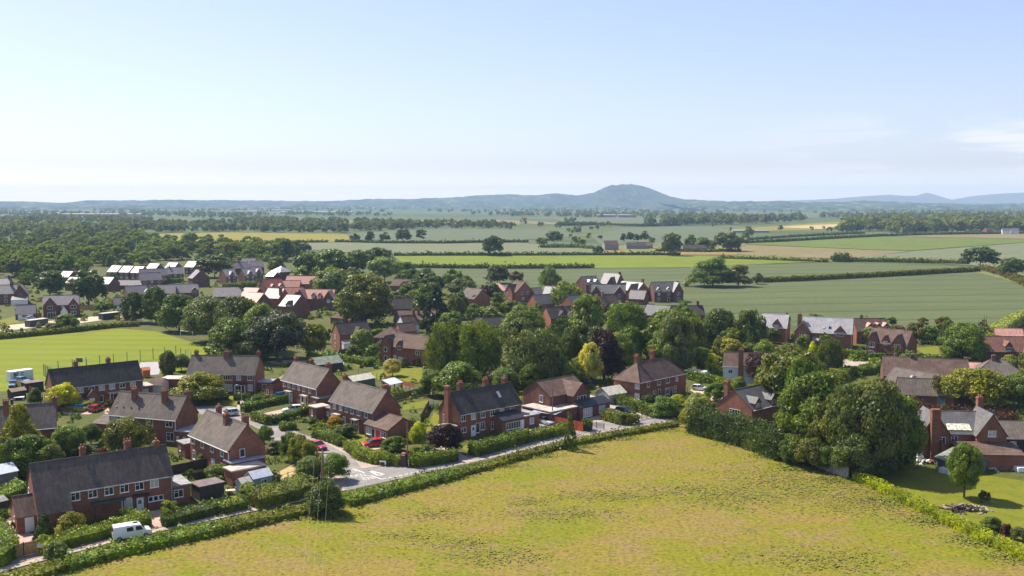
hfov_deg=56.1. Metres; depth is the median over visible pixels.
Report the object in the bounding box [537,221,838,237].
distant woods
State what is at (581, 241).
tree
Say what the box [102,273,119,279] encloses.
tree
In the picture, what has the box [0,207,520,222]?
distant woods
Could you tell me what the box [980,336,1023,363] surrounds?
house
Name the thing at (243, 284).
hedge
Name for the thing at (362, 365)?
undergrowth
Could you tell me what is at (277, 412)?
driveway
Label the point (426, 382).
tree
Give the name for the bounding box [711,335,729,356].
tree
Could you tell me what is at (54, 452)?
tree
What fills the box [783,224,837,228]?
stubble field
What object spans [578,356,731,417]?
undergrowth
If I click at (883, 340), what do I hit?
house
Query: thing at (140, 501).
door
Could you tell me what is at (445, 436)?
shrub
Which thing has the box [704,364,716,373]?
tree
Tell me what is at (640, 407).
hedge
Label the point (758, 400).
house
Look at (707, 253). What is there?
dry field
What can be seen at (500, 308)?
tree
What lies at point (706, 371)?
greenhouse
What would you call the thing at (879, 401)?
tree
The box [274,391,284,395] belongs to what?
car
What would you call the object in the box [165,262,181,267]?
house
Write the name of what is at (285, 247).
tree
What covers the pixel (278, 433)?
side street
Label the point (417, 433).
shrub
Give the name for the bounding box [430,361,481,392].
tree
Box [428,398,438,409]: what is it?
fence
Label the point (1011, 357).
tree
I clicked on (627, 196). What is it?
hills
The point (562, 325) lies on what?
tree
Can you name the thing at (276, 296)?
house
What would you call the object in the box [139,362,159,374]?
games court
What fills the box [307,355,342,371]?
garage
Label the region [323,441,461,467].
street pavement
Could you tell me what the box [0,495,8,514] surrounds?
shed
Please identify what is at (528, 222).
dry field
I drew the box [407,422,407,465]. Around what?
telegraph pole
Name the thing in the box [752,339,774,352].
tree
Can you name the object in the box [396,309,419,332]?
house
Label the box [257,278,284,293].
house
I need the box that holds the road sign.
[37,544,43,553]
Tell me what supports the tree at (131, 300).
on the village ground at (290, 353)
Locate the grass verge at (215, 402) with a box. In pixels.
[192,401,239,404]
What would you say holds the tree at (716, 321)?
on the village ground at (290, 353)
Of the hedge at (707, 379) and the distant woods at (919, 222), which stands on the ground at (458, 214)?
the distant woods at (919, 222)
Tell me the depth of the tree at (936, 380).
218.07 m
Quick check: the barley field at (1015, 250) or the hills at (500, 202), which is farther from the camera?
the hills at (500, 202)
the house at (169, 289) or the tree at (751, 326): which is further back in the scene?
the house at (169, 289)
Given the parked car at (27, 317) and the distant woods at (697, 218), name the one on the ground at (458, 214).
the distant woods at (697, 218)
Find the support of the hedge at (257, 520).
on the village ground at (290, 353)
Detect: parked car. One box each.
[8,379,17,387]
[14,376,28,381]
[24,316,35,319]
[72,404,87,411]
[87,404,103,411]
[222,408,238,415]
[282,404,300,411]
[312,439,327,450]
[361,437,382,447]
[539,415,554,424]
[615,405,636,413]
[691,384,705,390]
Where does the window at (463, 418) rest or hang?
in the house at (486, 407)
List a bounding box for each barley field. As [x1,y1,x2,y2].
[268,242,592,254]
[345,229,585,241]
[433,240,597,246]
[554,217,659,223]
[592,226,740,244]
[745,232,900,240]
[777,214,831,217]
[857,243,1023,271]
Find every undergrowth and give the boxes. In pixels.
[0,274,322,333]
[0,397,334,533]
[258,358,522,452]
[307,280,820,374]
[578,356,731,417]
[763,420,902,476]
[815,336,1023,419]
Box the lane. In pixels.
[8,415,676,564]
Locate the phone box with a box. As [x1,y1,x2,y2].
[400,452,406,466]
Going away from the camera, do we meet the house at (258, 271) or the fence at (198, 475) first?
the fence at (198, 475)
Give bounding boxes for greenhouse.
[687,368,708,374]
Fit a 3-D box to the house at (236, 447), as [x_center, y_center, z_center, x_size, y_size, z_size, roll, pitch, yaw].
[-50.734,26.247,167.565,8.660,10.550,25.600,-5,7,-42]
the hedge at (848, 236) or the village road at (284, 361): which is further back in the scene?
the hedge at (848, 236)
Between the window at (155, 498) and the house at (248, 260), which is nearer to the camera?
the window at (155, 498)
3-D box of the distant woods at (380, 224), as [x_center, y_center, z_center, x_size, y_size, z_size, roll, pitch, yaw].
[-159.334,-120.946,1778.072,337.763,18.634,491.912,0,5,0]
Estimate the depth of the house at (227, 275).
539.69 m
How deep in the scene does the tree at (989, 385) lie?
210.79 m
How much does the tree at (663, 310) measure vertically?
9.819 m
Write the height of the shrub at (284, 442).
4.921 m
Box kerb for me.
[0,487,340,567]
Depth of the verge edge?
179.96 m
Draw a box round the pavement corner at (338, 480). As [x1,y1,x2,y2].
[328,475,345,486]
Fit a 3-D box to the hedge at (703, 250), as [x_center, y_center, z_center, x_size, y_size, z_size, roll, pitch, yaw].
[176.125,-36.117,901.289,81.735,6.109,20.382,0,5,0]
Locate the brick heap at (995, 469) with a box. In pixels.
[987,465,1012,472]
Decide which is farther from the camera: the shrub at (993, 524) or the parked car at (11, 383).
the parked car at (11, 383)
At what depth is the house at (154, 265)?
594.23 m
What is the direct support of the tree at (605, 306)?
on the village ground at (290, 353)
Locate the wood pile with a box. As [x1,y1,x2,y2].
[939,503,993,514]
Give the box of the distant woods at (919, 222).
[838,210,1023,232]
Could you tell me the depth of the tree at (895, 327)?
318.99 m
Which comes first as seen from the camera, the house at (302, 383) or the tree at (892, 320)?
the house at (302, 383)
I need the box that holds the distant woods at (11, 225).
[0,218,131,234]
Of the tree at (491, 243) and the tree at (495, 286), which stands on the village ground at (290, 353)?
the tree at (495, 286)
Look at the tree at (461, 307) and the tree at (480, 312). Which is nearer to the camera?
the tree at (480, 312)
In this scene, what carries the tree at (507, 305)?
on the village ground at (290, 353)
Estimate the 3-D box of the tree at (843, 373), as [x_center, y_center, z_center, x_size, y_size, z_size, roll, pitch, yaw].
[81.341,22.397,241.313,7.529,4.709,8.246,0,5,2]
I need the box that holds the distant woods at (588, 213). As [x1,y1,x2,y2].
[518,207,1023,223]
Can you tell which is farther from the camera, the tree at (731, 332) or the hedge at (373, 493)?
the tree at (731, 332)
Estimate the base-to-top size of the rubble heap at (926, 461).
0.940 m
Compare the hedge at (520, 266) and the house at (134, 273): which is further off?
the hedge at (520, 266)
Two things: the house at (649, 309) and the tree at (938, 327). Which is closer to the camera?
the tree at (938, 327)
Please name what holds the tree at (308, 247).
on the ground at (458, 214)
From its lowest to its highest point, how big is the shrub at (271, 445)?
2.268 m
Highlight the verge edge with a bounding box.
[454,421,668,464]
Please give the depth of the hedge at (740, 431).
182.00 m
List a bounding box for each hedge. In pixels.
[0,321,138,338]
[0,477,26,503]
[0,517,19,544]
[0,536,19,566]
[0,553,68,575]
[37,508,153,554]
[58,515,231,572]
[118,504,148,520]
[159,501,219,527]
[163,277,183,283]
[180,239,328,243]
[192,394,228,400]
[216,492,252,513]
[221,501,307,532]
[222,281,257,287]
[233,391,250,399]
[239,393,288,411]
[245,472,318,509]
[249,411,271,424]
[267,403,315,424]
[278,420,296,430]
[306,351,375,365]
[310,427,346,446]
[334,238,528,243]
[342,438,400,466]
[342,464,464,506]
[371,326,389,336]
[394,250,680,255]
[408,446,458,467]
[411,261,594,268]
[453,444,524,476]
[467,428,529,456]
[516,419,681,458]
[522,421,570,441]
[538,243,593,248]
[559,221,596,225]
[581,418,592,431]
[596,222,681,226]
[599,408,640,425]
[614,393,657,416]
[655,247,741,251]
[684,369,733,389]
[685,400,799,461]
[718,253,829,261]
[741,382,755,387]
[742,231,1023,242]
[747,231,864,239]
[761,266,980,282]
[829,255,966,263]
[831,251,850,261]
[840,362,880,378]
[842,348,892,360]
[852,469,1023,560]
[913,398,1021,419]
[916,354,961,358]
[975,264,1023,285]
[990,309,1023,330]
[1005,358,1018,368]
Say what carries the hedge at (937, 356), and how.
on the village ground at (290, 353)
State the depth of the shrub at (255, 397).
218.01 m
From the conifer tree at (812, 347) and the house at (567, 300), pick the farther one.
the house at (567, 300)
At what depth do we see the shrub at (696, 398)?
205.91 m
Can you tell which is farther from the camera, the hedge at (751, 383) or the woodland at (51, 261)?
the woodland at (51, 261)
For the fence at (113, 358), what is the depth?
272.25 m
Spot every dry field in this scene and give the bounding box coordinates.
[471,220,606,225]
[603,250,736,254]
[735,245,907,257]
[900,234,1023,238]
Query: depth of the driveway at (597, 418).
206.94 m
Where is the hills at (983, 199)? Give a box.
[755,192,1023,203]
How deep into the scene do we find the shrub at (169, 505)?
139.70 m
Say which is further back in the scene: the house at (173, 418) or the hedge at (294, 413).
the hedge at (294, 413)
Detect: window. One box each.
[71,492,79,501]
[88,489,97,498]
[99,385,104,390]
[104,487,113,495]
[109,384,114,389]
[120,484,128,493]
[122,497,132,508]
[130,381,135,386]
[135,482,144,490]
[148,496,152,502]
[150,479,158,488]
[153,495,158,501]
[165,421,172,427]
[166,432,173,441]
[222,384,231,390]
[223,375,231,379]
[235,385,240,390]
[236,375,240,380]
[239,448,245,457]
[248,385,252,390]
[461,415,465,421]
[471,413,475,419]
[476,423,479,433]
[480,421,484,430]
[539,395,542,402]
[729,408,739,414]
[950,436,957,442]
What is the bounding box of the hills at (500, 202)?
[0,193,696,209]
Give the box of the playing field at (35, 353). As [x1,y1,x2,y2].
[0,329,211,390]
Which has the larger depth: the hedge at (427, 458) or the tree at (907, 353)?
the tree at (907, 353)
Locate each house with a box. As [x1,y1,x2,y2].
[0,275,13,284]
[0,282,28,305]
[0,394,57,438]
[9,438,191,533]
[43,291,79,317]
[44,356,153,410]
[61,271,76,281]
[65,277,79,290]
[92,386,199,445]
[103,276,119,291]
[107,265,122,278]
[119,265,133,279]
[123,282,150,303]
[130,266,146,279]
[137,272,162,286]
[138,268,167,280]
[147,263,163,268]
[156,284,175,301]
[162,349,282,393]
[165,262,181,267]
[166,265,183,281]
[176,280,198,299]
[176,403,266,486]
[184,261,197,273]
[188,268,209,286]
[213,285,242,298]
[219,269,236,283]
[232,260,249,275]
[238,268,255,281]
[240,287,263,296]
[242,258,255,265]
[245,292,271,307]
[249,266,263,280]
[250,261,263,272]
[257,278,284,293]
[264,355,340,404]
[265,287,287,308]
[270,266,290,279]
[275,287,302,294]
[278,294,309,317]
[282,280,302,286]
[286,276,315,288]
[296,288,337,309]
[308,373,413,439]
[329,309,364,323]
[331,319,371,349]
[373,326,404,343]
[379,333,429,366]
[389,298,422,314]
[390,279,409,290]
[393,309,435,325]
[395,322,416,333]
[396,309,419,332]
[434,375,540,437]
[463,287,490,307]
[471,317,482,327]
[481,316,505,329]
[488,280,506,295]
[504,281,531,301]
[522,374,610,422]
[527,294,554,309]
[531,287,542,294]
[542,305,571,326]
[543,286,560,301]
[559,294,584,314]
[575,275,600,293]
[591,284,625,302]
[597,291,619,305]
[600,272,623,283]
[602,241,618,249]
[612,349,687,402]
[619,278,647,299]
[637,242,652,247]
[644,304,671,322]
[648,281,683,301]
[668,301,705,319]
[715,378,782,426]
[723,348,757,384]
[762,313,790,341]
[794,313,853,348]
[853,318,889,343]
[866,323,917,355]
[880,354,968,378]
[884,367,973,406]
[896,377,945,405]
[911,394,1023,469]
[969,362,980,367]
[974,355,1021,375]
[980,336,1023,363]
[983,227,992,231]
[993,328,1023,335]
[998,420,1023,452]
[1001,228,1010,233]
[1011,228,1018,233]
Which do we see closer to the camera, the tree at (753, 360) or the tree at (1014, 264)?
the tree at (753, 360)
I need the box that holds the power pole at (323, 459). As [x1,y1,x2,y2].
[315,450,329,512]
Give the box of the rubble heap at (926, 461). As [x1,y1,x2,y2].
[916,459,935,465]
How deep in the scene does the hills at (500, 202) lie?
7515.44 m
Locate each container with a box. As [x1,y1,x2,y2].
[6,368,33,381]
[25,318,47,326]
[98,311,119,319]
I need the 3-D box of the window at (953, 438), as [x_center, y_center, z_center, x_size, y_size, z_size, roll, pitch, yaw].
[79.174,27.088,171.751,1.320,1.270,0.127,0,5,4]
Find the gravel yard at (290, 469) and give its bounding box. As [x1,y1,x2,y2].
[273,463,297,479]
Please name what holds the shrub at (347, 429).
on the village ground at (290, 353)
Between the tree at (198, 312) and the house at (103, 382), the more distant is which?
the tree at (198, 312)
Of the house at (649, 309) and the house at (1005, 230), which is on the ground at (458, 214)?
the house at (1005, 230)
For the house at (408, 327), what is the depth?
327.57 m
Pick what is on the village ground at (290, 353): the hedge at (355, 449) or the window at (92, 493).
the hedge at (355, 449)
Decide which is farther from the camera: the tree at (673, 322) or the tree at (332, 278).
the tree at (332, 278)
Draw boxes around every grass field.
[395,255,807,267]
[747,236,1023,249]
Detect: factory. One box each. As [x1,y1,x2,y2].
[48,213,146,215]
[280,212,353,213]
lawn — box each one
[0,316,18,324]
[78,327,122,334]
[195,394,237,400]
[209,493,244,504]
[349,434,370,442]
[368,368,422,381]
[402,399,434,409]
[426,412,438,432]
[462,436,501,450]
[514,383,523,398]
[865,468,1023,545]
[917,346,939,354]
[924,405,1006,411]
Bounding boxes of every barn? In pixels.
[625,243,646,248]
[681,245,705,249]
[731,230,768,232]
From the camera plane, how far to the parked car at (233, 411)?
207.50 m
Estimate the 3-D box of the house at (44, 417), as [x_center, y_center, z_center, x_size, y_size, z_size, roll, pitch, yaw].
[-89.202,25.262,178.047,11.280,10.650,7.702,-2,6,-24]
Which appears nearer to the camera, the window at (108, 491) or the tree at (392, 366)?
the window at (108, 491)
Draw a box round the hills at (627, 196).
[534,184,739,208]
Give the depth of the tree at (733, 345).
275.50 m
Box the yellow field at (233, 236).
[159,232,350,242]
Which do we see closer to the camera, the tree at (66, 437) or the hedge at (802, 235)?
the tree at (66, 437)
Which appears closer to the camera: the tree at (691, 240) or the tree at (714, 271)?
the tree at (714, 271)
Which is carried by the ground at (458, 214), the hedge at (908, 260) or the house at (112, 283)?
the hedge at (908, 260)
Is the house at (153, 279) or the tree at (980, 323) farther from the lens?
the house at (153, 279)
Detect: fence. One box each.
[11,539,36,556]
[16,380,44,401]
[43,364,51,374]
[46,347,173,370]
[80,305,95,309]
[171,458,206,474]
[187,471,206,480]
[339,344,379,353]
[384,376,413,389]
[394,389,429,400]
[420,400,428,421]
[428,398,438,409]
[555,417,582,431]
[816,462,848,476]
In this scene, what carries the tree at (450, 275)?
on the village ground at (290, 353)
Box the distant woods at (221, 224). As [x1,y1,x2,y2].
[106,217,348,232]
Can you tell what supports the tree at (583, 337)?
on the village ground at (290, 353)
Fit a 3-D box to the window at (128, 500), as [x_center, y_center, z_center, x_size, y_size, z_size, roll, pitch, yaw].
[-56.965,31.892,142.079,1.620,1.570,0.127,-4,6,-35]
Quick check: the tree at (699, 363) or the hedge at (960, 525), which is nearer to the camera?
the hedge at (960, 525)
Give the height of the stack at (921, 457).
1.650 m
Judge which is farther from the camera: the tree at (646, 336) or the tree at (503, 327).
the tree at (503, 327)
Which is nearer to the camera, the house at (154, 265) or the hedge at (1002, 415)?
the hedge at (1002, 415)
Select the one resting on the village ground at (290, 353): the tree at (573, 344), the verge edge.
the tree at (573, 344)
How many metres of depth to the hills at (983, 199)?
10399.79 m
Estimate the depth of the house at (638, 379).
225.37 m
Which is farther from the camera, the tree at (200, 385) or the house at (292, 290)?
the house at (292, 290)
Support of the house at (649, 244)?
on the ground at (458, 214)
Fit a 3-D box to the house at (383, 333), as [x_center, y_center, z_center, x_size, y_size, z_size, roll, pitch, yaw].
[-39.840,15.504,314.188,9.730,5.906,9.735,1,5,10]
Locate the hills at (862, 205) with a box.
[663,200,1023,210]
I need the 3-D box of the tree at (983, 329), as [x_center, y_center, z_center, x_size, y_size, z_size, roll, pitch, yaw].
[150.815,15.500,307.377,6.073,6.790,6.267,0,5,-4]
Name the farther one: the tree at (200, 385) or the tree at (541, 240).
the tree at (541, 240)
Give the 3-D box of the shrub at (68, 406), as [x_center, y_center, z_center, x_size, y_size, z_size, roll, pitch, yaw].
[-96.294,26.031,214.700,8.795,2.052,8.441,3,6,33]
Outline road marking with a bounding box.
[367,470,384,475]
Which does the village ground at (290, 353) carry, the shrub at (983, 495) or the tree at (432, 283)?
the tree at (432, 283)
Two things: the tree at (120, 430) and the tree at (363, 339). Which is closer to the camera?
the tree at (120, 430)
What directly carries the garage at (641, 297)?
on the village ground at (290, 353)
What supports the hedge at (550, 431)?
on the village ground at (290, 353)
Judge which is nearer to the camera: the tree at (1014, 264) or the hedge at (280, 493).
the hedge at (280, 493)
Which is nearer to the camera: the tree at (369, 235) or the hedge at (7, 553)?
the hedge at (7, 553)
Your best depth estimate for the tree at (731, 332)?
286.54 m
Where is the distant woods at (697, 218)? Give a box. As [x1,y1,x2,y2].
[644,212,807,224]
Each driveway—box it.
[5,518,36,556]
[62,404,108,413]
[141,509,161,528]
[260,405,303,416]
[362,445,381,449]
[434,447,471,463]
[530,423,583,438]
[588,404,648,422]
[691,389,722,402]
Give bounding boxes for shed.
[0,462,18,486]
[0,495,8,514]
[7,386,26,399]
[19,379,43,392]
[140,367,150,377]
[149,378,169,392]
[191,477,224,500]
[235,476,252,493]
[244,467,272,489]
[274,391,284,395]
[348,373,375,385]
[382,377,401,388]
[934,447,987,470]
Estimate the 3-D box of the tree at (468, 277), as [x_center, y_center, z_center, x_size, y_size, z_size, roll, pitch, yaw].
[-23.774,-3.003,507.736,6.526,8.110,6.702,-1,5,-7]
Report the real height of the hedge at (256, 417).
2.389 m
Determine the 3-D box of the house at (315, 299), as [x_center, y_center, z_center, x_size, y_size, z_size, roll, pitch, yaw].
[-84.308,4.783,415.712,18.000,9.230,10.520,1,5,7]
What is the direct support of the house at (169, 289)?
on the village ground at (290, 353)
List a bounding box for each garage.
[15,304,36,319]
[112,296,128,310]
[118,280,129,289]
[129,280,141,284]
[266,272,279,278]
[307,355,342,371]
[595,385,626,403]
[628,290,648,304]
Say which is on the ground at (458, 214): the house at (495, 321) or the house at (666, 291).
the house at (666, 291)
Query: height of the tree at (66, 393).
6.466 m
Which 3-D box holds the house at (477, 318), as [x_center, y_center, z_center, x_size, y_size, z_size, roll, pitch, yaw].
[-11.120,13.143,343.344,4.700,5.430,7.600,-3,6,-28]
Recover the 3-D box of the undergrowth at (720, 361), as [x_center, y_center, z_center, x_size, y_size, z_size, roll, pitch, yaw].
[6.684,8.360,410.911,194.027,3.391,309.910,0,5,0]
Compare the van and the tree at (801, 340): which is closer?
the van
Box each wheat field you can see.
[410,262,975,294]
[626,272,1023,329]
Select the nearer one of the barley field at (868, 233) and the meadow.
the meadow
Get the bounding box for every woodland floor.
[0,236,163,279]
[161,245,400,278]
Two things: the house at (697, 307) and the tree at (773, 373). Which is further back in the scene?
the house at (697, 307)
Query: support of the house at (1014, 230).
on the ground at (458, 214)
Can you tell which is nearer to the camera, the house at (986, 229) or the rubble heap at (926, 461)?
the rubble heap at (926, 461)
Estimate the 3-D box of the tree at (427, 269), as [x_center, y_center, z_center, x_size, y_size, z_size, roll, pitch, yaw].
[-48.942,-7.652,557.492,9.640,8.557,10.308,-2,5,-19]
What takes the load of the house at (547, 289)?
on the village ground at (290, 353)
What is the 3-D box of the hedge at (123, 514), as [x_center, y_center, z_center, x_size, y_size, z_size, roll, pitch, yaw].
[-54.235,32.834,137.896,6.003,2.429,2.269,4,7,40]
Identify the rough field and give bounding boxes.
[619,242,745,251]
[726,222,839,230]
[738,255,831,260]
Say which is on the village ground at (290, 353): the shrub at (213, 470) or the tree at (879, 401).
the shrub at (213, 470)
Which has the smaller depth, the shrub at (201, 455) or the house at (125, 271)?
the shrub at (201, 455)
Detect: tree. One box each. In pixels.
[0,403,40,466]
[0,433,55,475]
[0,436,21,464]
[17,268,29,275]
[17,273,29,281]
[17,277,30,286]
[23,269,33,277]
[30,272,41,283]
[32,269,67,294]
[37,443,65,460]
[43,322,61,329]
[44,382,80,409]
[50,424,87,456]
[53,313,80,326]
[67,269,108,304]
[81,423,103,444]
[93,300,114,311]
[99,416,149,451]
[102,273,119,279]
[118,291,144,320]
[141,286,167,322]
[143,420,155,445]
[153,293,193,330]
[158,350,177,374]
[168,371,227,401]
[175,354,189,370]
[178,294,224,340]
[194,254,235,277]
[203,341,236,354]
[207,316,250,350]
[212,295,256,326]
[229,338,274,356]
[239,309,308,358]
[242,302,273,324]
[267,256,285,270]
[277,238,294,261]
[289,265,316,275]
[291,240,305,253]
[292,250,317,272]
[300,322,327,352]
[303,242,311,250]
[311,249,353,273]
[312,267,350,291]
[324,330,330,340]
[331,273,394,322]
[344,250,370,270]
[344,267,360,275]
[345,345,362,355]
[349,233,360,239]
[350,329,373,354]
[357,349,365,356]
[364,231,374,239]
[365,246,394,267]
[365,344,379,356]
[367,256,401,280]
[379,232,390,240]
[379,372,385,383]
[383,358,401,375]
[389,291,401,297]
[395,228,411,239]
[396,262,415,273]
[396,269,409,278]
[396,283,416,297]
[405,289,415,297]
[407,269,417,275]
[408,272,445,288]
[411,283,441,309]
[416,229,426,238]
[416,270,433,277]
[418,368,441,395]
[420,284,449,332]
[421,268,433,272]
[421,320,462,371]
[423,282,441,289]
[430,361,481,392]
[437,312,462,328]
[442,268,462,283]
[444,277,476,292]
[447,294,466,315]
[450,310,461,320]
[453,319,503,377]
[454,291,468,306]
[460,280,473,291]
[463,275,472,280]
[464,308,477,319]
[466,303,479,314]
[470,309,486,320]
[478,285,493,295]
[481,306,503,316]
[482,235,503,251]
[483,264,509,282]
[488,283,503,296]
[491,292,504,307]
[493,367,515,381]
[493,369,519,386]
[495,306,503,313]
[496,322,508,351]
[500,299,521,313]
[502,304,547,329]
[503,327,568,384]
[504,317,534,350]
[508,271,523,280]
[518,363,540,388]
[533,302,543,313]
[536,237,548,244]
[538,266,562,286]
[546,231,563,241]
[547,318,570,343]
[549,280,583,305]
[556,360,586,381]
[560,326,583,360]
[568,319,588,339]
[569,293,606,327]
[571,236,580,242]
[572,356,589,380]
[577,239,586,243]
[577,333,588,349]
[578,342,604,383]
[583,328,625,380]
[586,325,603,341]
[592,246,603,252]
[602,303,612,313]
[602,303,618,322]
[604,301,648,332]
[613,331,641,365]
[620,233,625,240]
[621,324,643,364]
[626,232,634,238]
[639,231,649,239]
[639,321,660,357]
[646,331,681,359]
[647,311,658,322]
[651,312,668,325]
[653,308,677,326]
[657,310,697,369]
[661,232,683,255]
[676,301,687,310]
[682,305,700,321]
[684,234,695,244]
[686,257,736,285]
[691,315,707,356]
[693,347,710,369]
[694,237,710,244]
[700,307,736,342]
[704,353,718,369]
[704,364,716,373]
[704,383,723,401]
[706,244,715,248]
[706,338,714,347]
[710,232,746,248]
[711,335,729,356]
[713,327,745,344]
[717,338,743,355]
[724,264,753,285]
[730,376,746,388]
[732,308,769,344]
[742,342,755,351]
[744,350,768,380]
[750,272,763,283]
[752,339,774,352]
[753,343,828,409]
[767,328,781,340]
[769,369,855,439]
[782,355,819,433]
[795,334,811,349]
[805,393,850,443]
[808,313,823,316]
[808,341,819,363]
[817,336,846,370]
[818,332,830,348]
[821,383,866,471]
[826,368,850,383]
[828,424,880,474]
[851,378,913,461]
[860,326,877,343]
[886,316,896,324]
[890,324,905,329]
[891,347,901,355]
[891,393,929,456]
[892,415,928,471]
[900,350,916,356]
[906,322,926,340]
[917,317,928,324]
[918,325,938,343]
[931,375,951,400]
[934,316,946,328]
[935,324,941,332]
[939,320,954,344]
[939,367,1017,406]
[940,322,990,360]
[945,441,983,497]
[958,246,1001,264]
[978,319,987,326]
[978,326,992,334]
[997,257,1023,272]
[1000,371,1023,408]
[1002,354,1019,364]
[1018,352,1023,368]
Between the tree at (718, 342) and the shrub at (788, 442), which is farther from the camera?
the tree at (718, 342)
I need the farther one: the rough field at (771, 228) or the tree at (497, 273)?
the rough field at (771, 228)
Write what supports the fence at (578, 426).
on the driveway at (563, 435)
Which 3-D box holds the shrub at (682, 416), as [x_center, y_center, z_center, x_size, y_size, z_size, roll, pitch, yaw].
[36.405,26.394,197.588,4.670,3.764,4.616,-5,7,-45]
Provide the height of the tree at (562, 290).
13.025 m
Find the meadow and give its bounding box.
[27,424,1023,575]
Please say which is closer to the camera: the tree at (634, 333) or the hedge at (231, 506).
the hedge at (231, 506)
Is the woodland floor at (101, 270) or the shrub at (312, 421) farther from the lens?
the woodland floor at (101, 270)
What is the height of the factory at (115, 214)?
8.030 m
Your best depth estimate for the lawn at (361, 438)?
187.70 m
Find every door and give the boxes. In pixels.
[18,314,32,319]
[136,497,143,510]
[471,425,475,436]
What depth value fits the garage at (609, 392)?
220.84 m
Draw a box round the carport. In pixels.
[533,410,563,416]
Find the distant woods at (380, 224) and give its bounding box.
[345,217,515,230]
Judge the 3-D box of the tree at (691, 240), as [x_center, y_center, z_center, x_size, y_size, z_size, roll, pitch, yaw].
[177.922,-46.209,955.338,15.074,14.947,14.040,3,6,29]
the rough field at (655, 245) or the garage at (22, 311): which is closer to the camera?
the garage at (22, 311)
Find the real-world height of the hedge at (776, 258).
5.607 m
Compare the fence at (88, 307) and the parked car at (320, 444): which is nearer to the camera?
the parked car at (320, 444)
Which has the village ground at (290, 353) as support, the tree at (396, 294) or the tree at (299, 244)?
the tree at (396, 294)
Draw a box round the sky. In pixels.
[0,0,1023,202]
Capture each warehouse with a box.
[596,214,615,216]
[617,214,633,216]
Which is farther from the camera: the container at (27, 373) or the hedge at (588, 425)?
the container at (27, 373)
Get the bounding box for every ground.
[0,209,1023,276]
[0,277,1023,575]
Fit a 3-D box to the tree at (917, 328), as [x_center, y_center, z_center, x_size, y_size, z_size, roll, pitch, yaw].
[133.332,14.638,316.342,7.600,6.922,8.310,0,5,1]
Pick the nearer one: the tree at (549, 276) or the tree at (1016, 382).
the tree at (1016, 382)
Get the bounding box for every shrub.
[26,388,42,403]
[31,513,54,541]
[43,541,68,561]
[54,511,87,536]
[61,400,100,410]
[70,445,98,454]
[97,447,107,452]
[103,398,112,408]
[160,500,180,516]
[195,453,204,460]
[204,463,226,477]
[238,481,257,495]
[250,394,264,401]
[257,425,273,441]
[265,440,279,452]
[279,431,295,459]
[286,433,307,463]
[294,455,324,477]
[296,439,319,459]
[304,479,346,517]
[308,418,318,425]
[321,452,350,478]
[327,415,343,425]
[332,424,341,434]
[338,423,357,436]
[380,436,406,452]
[400,358,410,366]
[408,422,426,445]
[426,422,465,449]
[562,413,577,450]
[641,394,656,403]
[648,395,682,417]
[671,394,684,403]
[678,407,694,424]
[681,279,691,285]
[684,392,711,409]
[777,433,803,464]
[793,437,825,466]
[816,442,833,468]
[867,449,898,477]
[977,516,1002,532]
[978,490,990,502]
[999,523,1011,536]
[1010,526,1023,539]
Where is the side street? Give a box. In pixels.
[195,406,386,478]
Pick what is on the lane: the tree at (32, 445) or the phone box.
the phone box
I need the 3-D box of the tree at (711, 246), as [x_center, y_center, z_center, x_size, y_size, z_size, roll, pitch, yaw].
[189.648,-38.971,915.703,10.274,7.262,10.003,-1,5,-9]
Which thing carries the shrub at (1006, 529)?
on the lawn at (1005, 503)
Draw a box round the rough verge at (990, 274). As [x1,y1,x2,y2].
[976,270,1023,281]
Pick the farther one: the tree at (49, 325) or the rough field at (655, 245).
the rough field at (655, 245)
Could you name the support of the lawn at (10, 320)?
on the village ground at (290, 353)
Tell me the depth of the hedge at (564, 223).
1923.21 m
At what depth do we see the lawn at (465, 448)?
180.80 m
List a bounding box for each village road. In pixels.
[0,315,122,330]
[267,360,343,363]
[843,359,876,366]
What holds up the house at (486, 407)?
on the village ground at (290, 353)
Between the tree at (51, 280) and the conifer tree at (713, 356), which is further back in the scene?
the tree at (51, 280)
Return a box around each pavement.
[0,488,345,571]
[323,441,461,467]
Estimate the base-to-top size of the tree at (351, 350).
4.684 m
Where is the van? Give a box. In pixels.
[111,521,151,541]
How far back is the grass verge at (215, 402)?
221.42 m
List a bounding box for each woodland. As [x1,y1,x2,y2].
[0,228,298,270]
[0,228,300,272]

